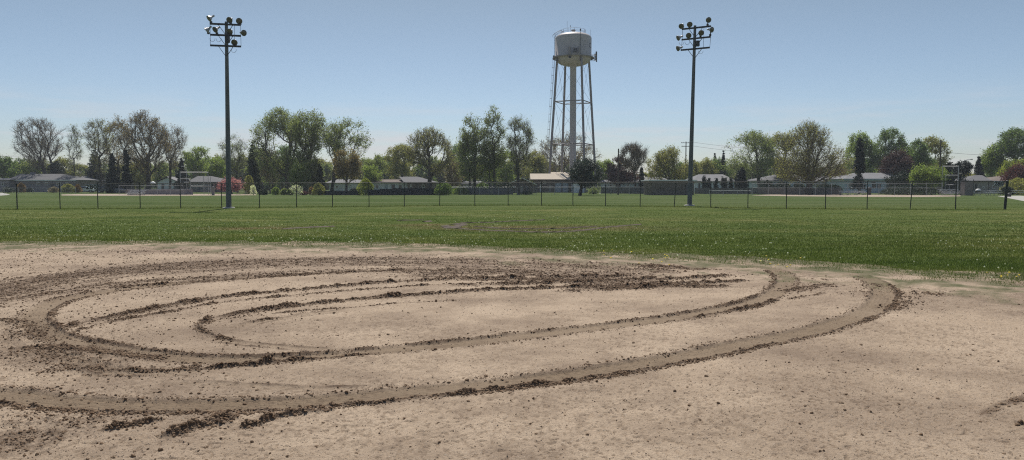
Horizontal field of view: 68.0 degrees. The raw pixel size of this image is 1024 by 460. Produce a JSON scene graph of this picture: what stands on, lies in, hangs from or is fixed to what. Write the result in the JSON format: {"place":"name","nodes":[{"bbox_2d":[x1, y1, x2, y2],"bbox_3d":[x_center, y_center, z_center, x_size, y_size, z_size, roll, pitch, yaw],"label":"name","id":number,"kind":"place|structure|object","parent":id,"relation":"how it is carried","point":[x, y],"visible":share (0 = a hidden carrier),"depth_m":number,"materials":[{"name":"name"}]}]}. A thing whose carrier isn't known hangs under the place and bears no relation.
{"place":"outdoors","nodes":[
{"label":"outdoors","id":0,"kind":"place"},
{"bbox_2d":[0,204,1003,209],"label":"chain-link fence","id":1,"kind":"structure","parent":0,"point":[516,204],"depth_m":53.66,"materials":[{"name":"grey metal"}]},
{"bbox_2d":[0,240,1023,459],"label":"infield dirt","id":2,"kind":"structure","parent":0,"point":[768,441],"depth_m":6.84,"materials":[{"name":"soil"}]},
{"bbox_2d":[0,246,1023,459],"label":"soil clods","id":3,"kind":"object","parent":2,"relation":"on","point":[896,303],"visible":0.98,"depth_m":8.66,"materials":[{"name":"brown soil"}]},
{"bbox_2d":[0,246,1023,459],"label":"soil crumbs","id":4,"kind":"object","parent":2,"relation":"on","point":[419,345],"visible":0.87,"depth_m":7.62,"materials":[{"name":"brown soil"}]},
{"bbox_2d":[0,187,1023,288],"bbox_3d":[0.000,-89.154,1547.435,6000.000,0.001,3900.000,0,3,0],"label":"ground","id":5,"kind":"structure","parent":0,"point":[722,199],"depth_m":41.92,"materials":[{"name":"green plant"}]},
{"bbox_2d":[0,155,18,177],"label":"tree","id":6,"kind":"object","parent":5,"relation":"on","point":[6,168],"visible":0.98,"depth_m":213.87,"materials":[{"name":"green plant"}]},
{"bbox_2d":[16,158,48,173],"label":"tree","id":7,"kind":"object","parent":5,"relation":"on","point":[24,168],"visible":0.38,"depth_m":209.41,"materials":[{"name":"green plant"}]},
{"bbox_2d":[9,117,68,173],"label":"bare tree","id":8,"kind":"object","parent":5,"relation":"on","point":[34,141],"visible":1,"depth_m":193.77,"materials":[{"name":"brown plant"}]},
{"bbox_2d":[10,172,98,191],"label":"ranch house","id":9,"kind":"structure","parent":5,"relation":"on","point":[33,179],"depth_m":183.77,"materials":[{"name":"grey brick"}]},
{"bbox_2d":[46,160,64,173],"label":"tree","id":10,"kind":"object","parent":5,"relation":"on","point":[56,170],"visible":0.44,"depth_m":192.75,"materials":[{"name":"green plant"}]},
{"bbox_2d":[46,155,81,175],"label":"tree","id":11,"kind":"object","parent":5,"relation":"on","point":[63,162],"visible":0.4,"depth_m":214.32,"materials":[{"name":"green plant"}]},
{"bbox_2d":[64,124,83,175],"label":"bare tree","id":12,"kind":"object","parent":5,"relation":"on","point":[76,147],"visible":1,"depth_m":189.00,"materials":[{"name":"brown plant"}]},
{"bbox_2d":[81,149,106,181],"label":"pine","id":13,"kind":"object","parent":5,"relation":"on","point":[89,172],"visible":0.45,"depth_m":203.63,"materials":[{"name":"green plant"}]},
{"bbox_2d":[82,118,117,186],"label":"bare tree","id":14,"kind":"object","parent":5,"relation":"on","point":[98,161],"visible":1,"depth_m":166.73,"materials":[{"name":"brown plant"}]},
{"bbox_2d":[103,153,123,192],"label":"spruce","id":15,"kind":"object","parent":5,"relation":"on","point":[112,176],"visible":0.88,"depth_m":157.05,"materials":[{"name":"green plant"}]},
{"bbox_2d":[99,113,136,176],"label":"oak","id":16,"kind":"object","parent":5,"relation":"on","point":[116,124],"visible":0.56,"depth_m":184.12,"materials":[{"name":"green plant"}]},
{"bbox_2d":[121,149,134,192],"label":"spruce","id":17,"kind":"object","parent":5,"relation":"on","point":[127,177],"visible":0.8,"depth_m":159.23,"materials":[{"name":"green plant"}]},
{"bbox_2d":[129,162,154,188],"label":"tree","id":18,"kind":"object","parent":5,"relation":"on","point":[139,178],"visible":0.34,"depth_m":188.15,"materials":[{"name":"green plant"}]},
{"bbox_2d":[111,109,178,188],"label":"oak","id":19,"kind":"object","parent":5,"relation":"on","point":[150,141],"visible":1,"depth_m":163.10,"materials":[{"name":"green plant"}]},
{"bbox_2d":[62,194,254,195],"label":"infield","id":20,"kind":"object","parent":5,"relation":"on","point":[147,195],"visible":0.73,"depth_m":120.67,"materials":[{"name":"soil"}]},
{"bbox_2d":[127,189,192,194],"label":"dugout screen","id":21,"kind":"object","parent":5,"relation":"on","point":[154,192],"visible":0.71,"depth_m":130.76,"materials":[{"name":"grey metal"}]},
{"bbox_2d":[151,161,174,186],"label":"tree","id":22,"kind":"object","parent":5,"relation":"on","point":[161,172],"visible":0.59,"depth_m":213.49,"materials":[{"name":"green plant"}]},
{"bbox_2d":[159,123,187,188],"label":"bare tree","id":23,"kind":"object","parent":5,"relation":"on","point":[177,133],"visible":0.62,"depth_m":171.07,"materials":[{"name":"brown plant"}]},
{"bbox_2d":[173,158,189,188],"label":"spruce","id":24,"kind":"object","parent":5,"relation":"on","point":[181,172],"visible":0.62,"depth_m":171.12,"materials":[{"name":"green plant"}]},
{"bbox_2d":[179,146,212,178],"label":"tree","id":25,"kind":"object","parent":5,"relation":"on","point":[196,163],"visible":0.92,"depth_m":202.75,"materials":[{"name":"green plant"}]},
{"bbox_2d":[201,155,225,177],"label":"tree","id":26,"kind":"object","parent":5,"relation":"on","point":[217,169],"visible":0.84,"depth_m":193.78,"materials":[{"name":"green plant"}]},
{"bbox_2d":[191,176,235,191],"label":"hip roofed house","id":27,"kind":"structure","parent":5,"relation":"on","point":[207,180],"depth_m":177.75,"materials":[{"name":"grey brick"}]},
{"bbox_2d":[204,15,246,207],"bbox_3d":[-19.867,-8.112,52.999,2.782,13.593,0.880,0,3,-7],"label":"floodlight pole","id":28,"kind":"object","parent":5,"relation":"on","point":[227,34],"visible":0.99,"depth_m":52.78,"materials":[{"name":"metal"}]},
{"bbox_2d":[215,176,245,193],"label":"redbud","id":29,"kind":"object","parent":5,"relation":"on","point":[232,185],"visible":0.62,"depth_m":137.05,"materials":[{"name":"pink plant"}]},
{"bbox_2d":[217,135,248,192],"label":"bare tree","id":30,"kind":"object","parent":5,"relation":"on","point":[235,169],"visible":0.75,"depth_m":169.11,"materials":[{"name":"green plant"}]},
{"bbox_2d":[245,143,262,192],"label":"cedar","id":31,"kind":"object","parent":5,"relation":"on","point":[252,171],"visible":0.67,"depth_m":157.09,"materials":[{"name":"green plant"}]},
{"bbox_2d":[259,144,281,192],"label":"tree","id":32,"kind":"object","parent":5,"relation":"on","point":[266,176],"visible":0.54,"depth_m":159.13,"materials":[{"name":"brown plant"}]},
{"bbox_2d":[248,106,305,188],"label":"cottonwood","id":33,"kind":"object","parent":5,"relation":"on","point":[271,121],"visible":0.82,"depth_m":155.53,"materials":[{"name":"green plant"}]},
{"bbox_2d":[263,142,299,188],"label":"tree","id":34,"kind":"object","parent":5,"relation":"on","point":[282,180],"visible":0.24,"depth_m":203.46,"materials":[{"name":"green plant"}]},
{"bbox_2d":[285,160,311,192],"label":"tree","id":35,"kind":"object","parent":5,"relation":"on","point":[300,176],"visible":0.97,"depth_m":146.98,"materials":[{"name":"green plant"}]},
{"bbox_2d":[282,108,328,191],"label":"cottonwood","id":36,"kind":"object","parent":5,"relation":"on","point":[308,134],"visible":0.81,"depth_m":152.15,"materials":[{"name":"green plant"}]},
{"bbox_2d":[304,152,322,186],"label":"tree","id":37,"kind":"object","parent":5,"relation":"on","point":[313,166],"visible":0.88,"depth_m":149.03,"materials":[{"name":"green plant"}]},
{"bbox_2d":[321,162,332,189],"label":"woodland tree","id":38,"kind":"object","parent":5,"relation":"on","point":[327,168],"visible":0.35,"depth_m":261.39,"materials":[{"name":"green plant"}]},
{"bbox_2d":[312,116,373,190],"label":"cottonwood","id":39,"kind":"object","parent":5,"relation":"on","point":[331,139],"visible":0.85,"depth_m":149.59,"materials":[{"name":"green plant"}]},
{"bbox_2d":[325,148,364,190],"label":"maple","id":40,"kind":"object","parent":5,"relation":"on","point":[350,171],"visible":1,"depth_m":138.66,"materials":[{"name":"green plant"}]},
{"bbox_2d":[326,179,364,190],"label":"house","id":41,"kind":"structure","parent":5,"relation":"on","point":[340,185],"depth_m":164.73,"materials":[{"name":"white"}]},
{"bbox_2d":[356,178,373,194],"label":"shrub","id":42,"kind":"object","parent":5,"relation":"on","point":[364,181],"visible":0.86,"depth_m":122.27,"materials":[{"name":"green plant"}]},
{"bbox_2d":[362,162,384,181],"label":"tree","id":43,"kind":"object","parent":5,"relation":"on","point":[370,174],"visible":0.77,"depth_m":168.65,"materials":[{"name":"green plant"}]},
{"bbox_2d":[360,154,391,178],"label":"tree","id":44,"kind":"object","parent":5,"relation":"on","point":[377,160],"visible":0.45,"depth_m":197.79,"materials":[{"name":"green plant"}]},
{"bbox_2d":[371,179,407,189],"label":"ranch house","id":45,"kind":"structure","parent":5,"relation":"on","point":[392,182],"depth_m":167.71,"materials":[{"name":"white"}]},
{"bbox_2d":[382,142,415,178],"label":"oak","id":46,"kind":"object","parent":5,"relation":"on","point":[395,157],"visible":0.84,"depth_m":194.26,"materials":[{"name":"green plant"}]},
{"bbox_2d":[367,188,438,194],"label":"privacy fence","id":47,"kind":"object","parent":5,"relation":"on","point":[417,191],"visible":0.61,"depth_m":123.26,"materials":[{"name":"grey wood"}]},
{"bbox_2d":[400,176,435,188],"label":"hip roofed house","id":48,"kind":"structure","parent":5,"relation":"on","point":[409,180],"depth_m":165.74,"materials":[{"name":"grey"}]},
{"bbox_2d":[411,161,437,185],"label":"woodland tree","id":49,"kind":"object","parent":5,"relation":"on","point":[421,173],"visible":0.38,"depth_m":257.09,"materials":[{"name":"green plant"}]},
{"bbox_2d":[401,125,456,187],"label":"oak","id":50,"kind":"object","parent":5,"relation":"on","point":[418,142],"visible":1,"depth_m":150.49,"materials":[{"name":"green plant"}]},
{"bbox_2d":[434,183,453,194],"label":"shrub","id":51,"kind":"object","parent":5,"relation":"on","point":[442,189],"visible":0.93,"depth_m":123.20,"materials":[{"name":"green plant"}]},
{"bbox_2d":[443,162,465,186],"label":"tree","id":52,"kind":"object","parent":5,"relation":"on","point":[451,177],"visible":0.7,"depth_m":159.08,"materials":[{"name":"green plant"}]},
{"bbox_2d":[282,219,641,232],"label":"grass ruts","id":53,"kind":"object","parent":5,"relation":"on","point":[457,225],"depth_m":28.64,"materials":[{"name":"brown soil"}]},
{"bbox_2d":[455,128,481,193],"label":"ash tree","id":54,"kind":"object","parent":5,"relation":"on","point":[473,166],"visible":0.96,"depth_m":134.76,"materials":[{"name":"green plant"}]},
{"bbox_2d":[452,111,490,187],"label":"ash tree","id":55,"kind":"object","parent":5,"relation":"on","point":[475,140],"visible":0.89,"depth_m":135.43,"materials":[{"name":"green plant"}]},
{"bbox_2d":[446,188,512,194],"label":"wooden fence","id":56,"kind":"object","parent":5,"relation":"on","point":[494,191],"visible":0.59,"depth_m":133.80,"materials":[{"name":"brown wood"}]},
{"bbox_2d":[476,140,501,187],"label":"ash tree","id":57,"kind":"object","parent":5,"relation":"on","point":[488,171],"visible":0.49,"depth_m":138.06,"materials":[{"name":"green plant"}]},
{"bbox_2d":[478,105,509,187],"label":"ash tree","id":58,"kind":"object","parent":5,"relation":"on","point":[487,131],"visible":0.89,"depth_m":136.72,"materials":[{"name":"green plant"}]},
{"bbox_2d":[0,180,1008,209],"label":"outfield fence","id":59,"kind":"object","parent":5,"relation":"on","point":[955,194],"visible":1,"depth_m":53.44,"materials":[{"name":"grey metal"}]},
{"bbox_2d":[496,148,516,183],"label":"tree","id":60,"kind":"object","parent":5,"relation":"on","point":[505,174],"visible":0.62,"depth_m":188.03,"materials":[{"name":"green plant"}]},
{"bbox_2d":[2,208,1023,277],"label":"dandelion clocks","id":61,"kind":"object","parent":5,"relation":"on","point":[448,239],"visible":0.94,"depth_m":22.81,"materials":[{"name":"white plant"}]},
{"bbox_2d":[502,114,537,193],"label":"ash tree","id":62,"kind":"object","parent":5,"relation":"on","point":[521,147],"visible":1,"depth_m":134.70,"materials":[{"name":"green plant"}]},
{"bbox_2d":[510,177,536,192],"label":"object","id":63,"kind":"structure","parent":5,"relation":"on","point":[526,186],"depth_m":159.73,"materials":[{"name":"grey"}]},
{"bbox_2d":[520,150,551,181],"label":"tree","id":64,"kind":"object","parent":5,"relation":"on","point":[538,162],"visible":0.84,"depth_m":202.89,"materials":[{"name":"green plant"}]},
{"bbox_2d":[529,174,575,192],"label":"hall","id":65,"kind":"structure","parent":5,"relation":"on","point":[549,178],"depth_m":171.72,"materials":[{"name":"brown"}]},
{"bbox_2d":[533,130,603,171],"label":"oak","id":66,"kind":"object","parent":5,"relation":"on","point":[565,159],"visible":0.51,"depth_m":211.23,"materials":[{"name":"green plant"}]},
{"bbox_2d":[544,25,598,191],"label":"water tower","id":67,"kind":"structure","parent":5,"relation":"on","point":[573,50],"depth_m":186.31,"materials":[{"name":"metal"}]},
{"bbox_2d":[566,156,606,195],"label":"crab apple","id":68,"kind":"object","parent":5,"relation":"on","point":[585,167],"visible":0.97,"depth_m":117.71,"materials":[{"name":"green plant"}]},
{"bbox_2d":[601,187,643,193],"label":"wooden fence","id":69,"kind":"object","parent":5,"relation":"on","point":[610,190],"visible":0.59,"depth_m":147.80,"materials":[{"name":"grey wood"}]},
{"bbox_2d":[605,154,639,191],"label":"plum tree","id":70,"kind":"object","parent":5,"relation":"on","point":[612,174],"visible":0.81,"depth_m":170.08,"materials":[{"name":"purple plant"}]},
{"bbox_2d":[619,141,649,186],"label":"bare tree","id":71,"kind":"object","parent":5,"relation":"on","point":[638,155],"visible":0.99,"depth_m":148.44,"materials":[{"name":"grey plant"}]},
{"bbox_2d":[641,180,696,194],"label":"brick hut","id":72,"kind":"object","parent":5,"relation":"on","point":[657,191],"visible":0.84,"depth_m":126.82,"materials":[{"name":"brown brick"}]},
{"bbox_2d":[643,144,694,179],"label":"honey locust","id":73,"kind":"object","parent":5,"relation":"on","point":[663,161],"visible":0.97,"depth_m":157.96,"materials":[{"name":"green plant"}]},
{"bbox_2d":[676,17,713,205],"bbox_3d":[14.183,-9.018,59.271,2.962,14.671,0.821,2,4,26],"label":"floodlight pole","id":74,"kind":"object","parent":5,"relation":"on","point":[696,43],"visible":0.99,"depth_m":59.19,"materials":[{"name":"metal"}]},
{"bbox_2d":[687,156,718,175],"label":"tree","id":75,"kind":"object","parent":5,"relation":"on","point":[702,168],"visible":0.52,"depth_m":202.30,"materials":[{"name":"green plant"}]},
{"bbox_2d":[686,174,734,192],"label":"white house","id":76,"kind":"structure","parent":5,"relation":"on","point":[698,177],"depth_m":173.31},
{"bbox_2d":[707,156,735,176],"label":"tree","id":77,"kind":"object","parent":5,"relation":"on","point":[717,161],"visible":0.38,"depth_m":205.62,"materials":[{"name":"green plant"}]},
{"bbox_2d":[695,188,757,193],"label":"wooden fence","id":78,"kind":"object","parent":5,"relation":"on","point":[699,191],"visible":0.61,"depth_m":139.92,"materials":[{"name":"grey wood"}]},
{"bbox_2d":[734,167,747,188],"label":"yew","id":79,"kind":"object","parent":5,"relation":"on","point":[741,176],"visible":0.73,"depth_m":157.10,"materials":[{"name":"green plant"}]},
{"bbox_2d":[718,129,781,187],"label":"silver maple","id":80,"kind":"object","parent":5,"relation":"on","point":[766,146],"visible":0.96,"depth_m":169.94,"materials":[{"name":"green plant"}]},
{"bbox_2d":[747,174,805,190],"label":"grey house","id":81,"kind":"structure","parent":5,"relation":"on","point":[770,178],"depth_m":178.86,"materials":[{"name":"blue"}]},
{"bbox_2d":[765,131,798,177],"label":"silver maple","id":82,"kind":"object","parent":5,"relation":"on","point":[780,138],"visible":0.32,"depth_m":177.92,"materials":[{"name":"green plant"}]},
{"bbox_2d":[757,188,840,194],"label":"wooden fence","id":83,"kind":"object","parent":5,"relation":"on","point":[790,190],"visible":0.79,"depth_m":132.42,"materials":[{"name":"grey wood"}]},
{"bbox_2d":[771,119,856,194],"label":"oak","id":84,"kind":"object","parent":5,"relation":"on","point":[809,161],"visible":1,"depth_m":129.81,"materials":[{"name":"green plant"}]},
{"bbox_2d":[752,183,942,194],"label":"chain link fence","id":85,"kind":"object","parent":5,"relation":"on","point":[831,187],"visible":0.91,"depth_m":124.37,"materials":[{"name":"grey metal"}]},
{"bbox_2d":[755,195,959,196],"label":"infield","id":86,"kind":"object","parent":5,"relation":"on","point":[868,195],"visible":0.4,"depth_m":120.67,"materials":[{"name":"soil"}]},
{"bbox_2d":[852,137,865,193],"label":"spruce","id":87,"kind":"object","parent":5,"relation":"on","point":[859,164],"visible":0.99,"depth_m":141.10,"materials":[{"name":"green plant"}]},
{"bbox_2d":[825,173,894,192],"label":"ranch house","id":88,"kind":"structure","parent":5,"relation":"on","point":[873,176],"depth_m":159.80,"materials":[{"name":"grey"}]},
{"bbox_2d":[843,130,882,173],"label":"tree","id":89,"kind":"object","parent":5,"relation":"on","point":[853,145],"visible":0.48,"depth_m":188.24,"materials":[{"name":"green plant"}]},
{"bbox_2d":[866,126,910,168],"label":"tree","id":90,"kind":"object","parent":5,"relation":"on","point":[890,143],"visible":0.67,"depth_m":184.07,"materials":[{"name":"green plant"}]},
{"bbox_2d":[877,148,915,175],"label":"plum tree","id":91,"kind":"object","parent":5,"relation":"on","point":[898,163],"visible":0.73,"depth_m":162.97,"materials":[{"name":"purple plant"}]},
{"bbox_2d":[883,170,914,192],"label":"tree","id":92,"kind":"object","parent":5,"relation":"on","point":[903,177],"visible":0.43,"depth_m":139.32,"materials":[{"name":"green plant"}]},
{"bbox_2d":[878,185,940,194],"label":"hedge","id":93,"kind":"object","parent":5,"relation":"on","point":[918,191],"visible":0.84,"depth_m":126.30,"materials":[{"name":"green plant"}]},
{"bbox_2d":[899,137,938,172],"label":"tree","id":94,"kind":"object","parent":5,"relation":"on","point":[917,152],"visible":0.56,"depth_m":175.26,"materials":[{"name":"green plant"}]},
{"bbox_2d":[906,162,950,194],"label":"maple","id":95,"kind":"object","parent":5,"relation":"on","point":[921,173],"visible":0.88,"depth_m":128.39,"materials":[{"name":"green plant"}]},
{"bbox_2d":[920,134,954,170],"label":"tree","id":96,"kind":"object","parent":5,"relation":"on","point":[932,143],"visible":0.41,"depth_m":185.36,"materials":[{"name":"green plant"}]},
{"bbox_2d":[940,162,958,192],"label":"pine","id":97,"kind":"object","parent":5,"relation":"on","point":[952,184],"visible":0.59,"depth_m":141.25,"materials":[{"name":"green plant"}]},
{"bbox_2d":[951,160,976,192],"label":"tree","id":98,"kind":"object","parent":5,"relation":"on","point":[965,167],"visible":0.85,"depth_m":139.09,"materials":[{"name":"green plant"}]},
{"bbox_2d":[940,175,991,193],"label":"tan house","id":99,"kind":"structure","parent":5,"relation":"on","point":[981,185],"depth_m":149.80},
{"bbox_2d":[960,179,973,195],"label":"storage cabinet","id":100,"kind":"object","parent":5,"relation":"on","point":[968,189],"visible":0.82,"depth_m":120.84,"materials":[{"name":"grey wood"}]},
{"bbox_2d":[974,156,986,176],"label":"spruce","id":101,"kind":"object","parent":5,"relation":"on","point":[978,169],"visible":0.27,"depth_m":167.18,"materials":[{"name":"green plant"}]},
{"bbox_2d":[975,142,1006,176],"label":"tree","id":102,"kind":"object","parent":5,"relation":"on","point":[990,162],"visible":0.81,"depth_m":178.24,"materials":[{"name":"green plant"}]},
{"bbox_2d":[987,176,1017,191],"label":"brown roofed house","id":103,"kind":"structure","parent":5,"relation":"on","point":[991,186],"depth_m":151.79,"materials":[{"name":"beige"}]},
{"bbox_2d":[994,127,1023,163],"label":"tree","id":104,"kind":"object","parent":5,"relation":"on","point":[1008,145],"visible":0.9,"depth_m":174.13,"materials":[{"name":"green plant"}]},
{"bbox_2d":[995,158,1023,175],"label":"tree","id":105,"kind":"object","parent":5,"relation":"on","point":[1009,163],"visible":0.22,"depth_m":164.44,"materials":[{"name":"green plant"}]},
{"bbox_2d":[997,161,1023,193],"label":"plum tree","id":106,"kind":"object","parent":5,"relation":"on","point":[1018,172],"visible":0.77,"depth_m":137.24,"materials":[{"name":"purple plant"}]},
{"bbox_2d":[997,177,1023,194],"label":"shrub","id":107,"kind":"object","parent":5,"relation":"on","point":[1017,180],"visible":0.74,"depth_m":131.27,"materials":[{"name":"green plant"}]},
{"bbox_2d":[0,0,1023,181],"label":"sky","id":108,"kind":"structure","parent":0,"point":[953,70],"materials":[{"name":"blue"}]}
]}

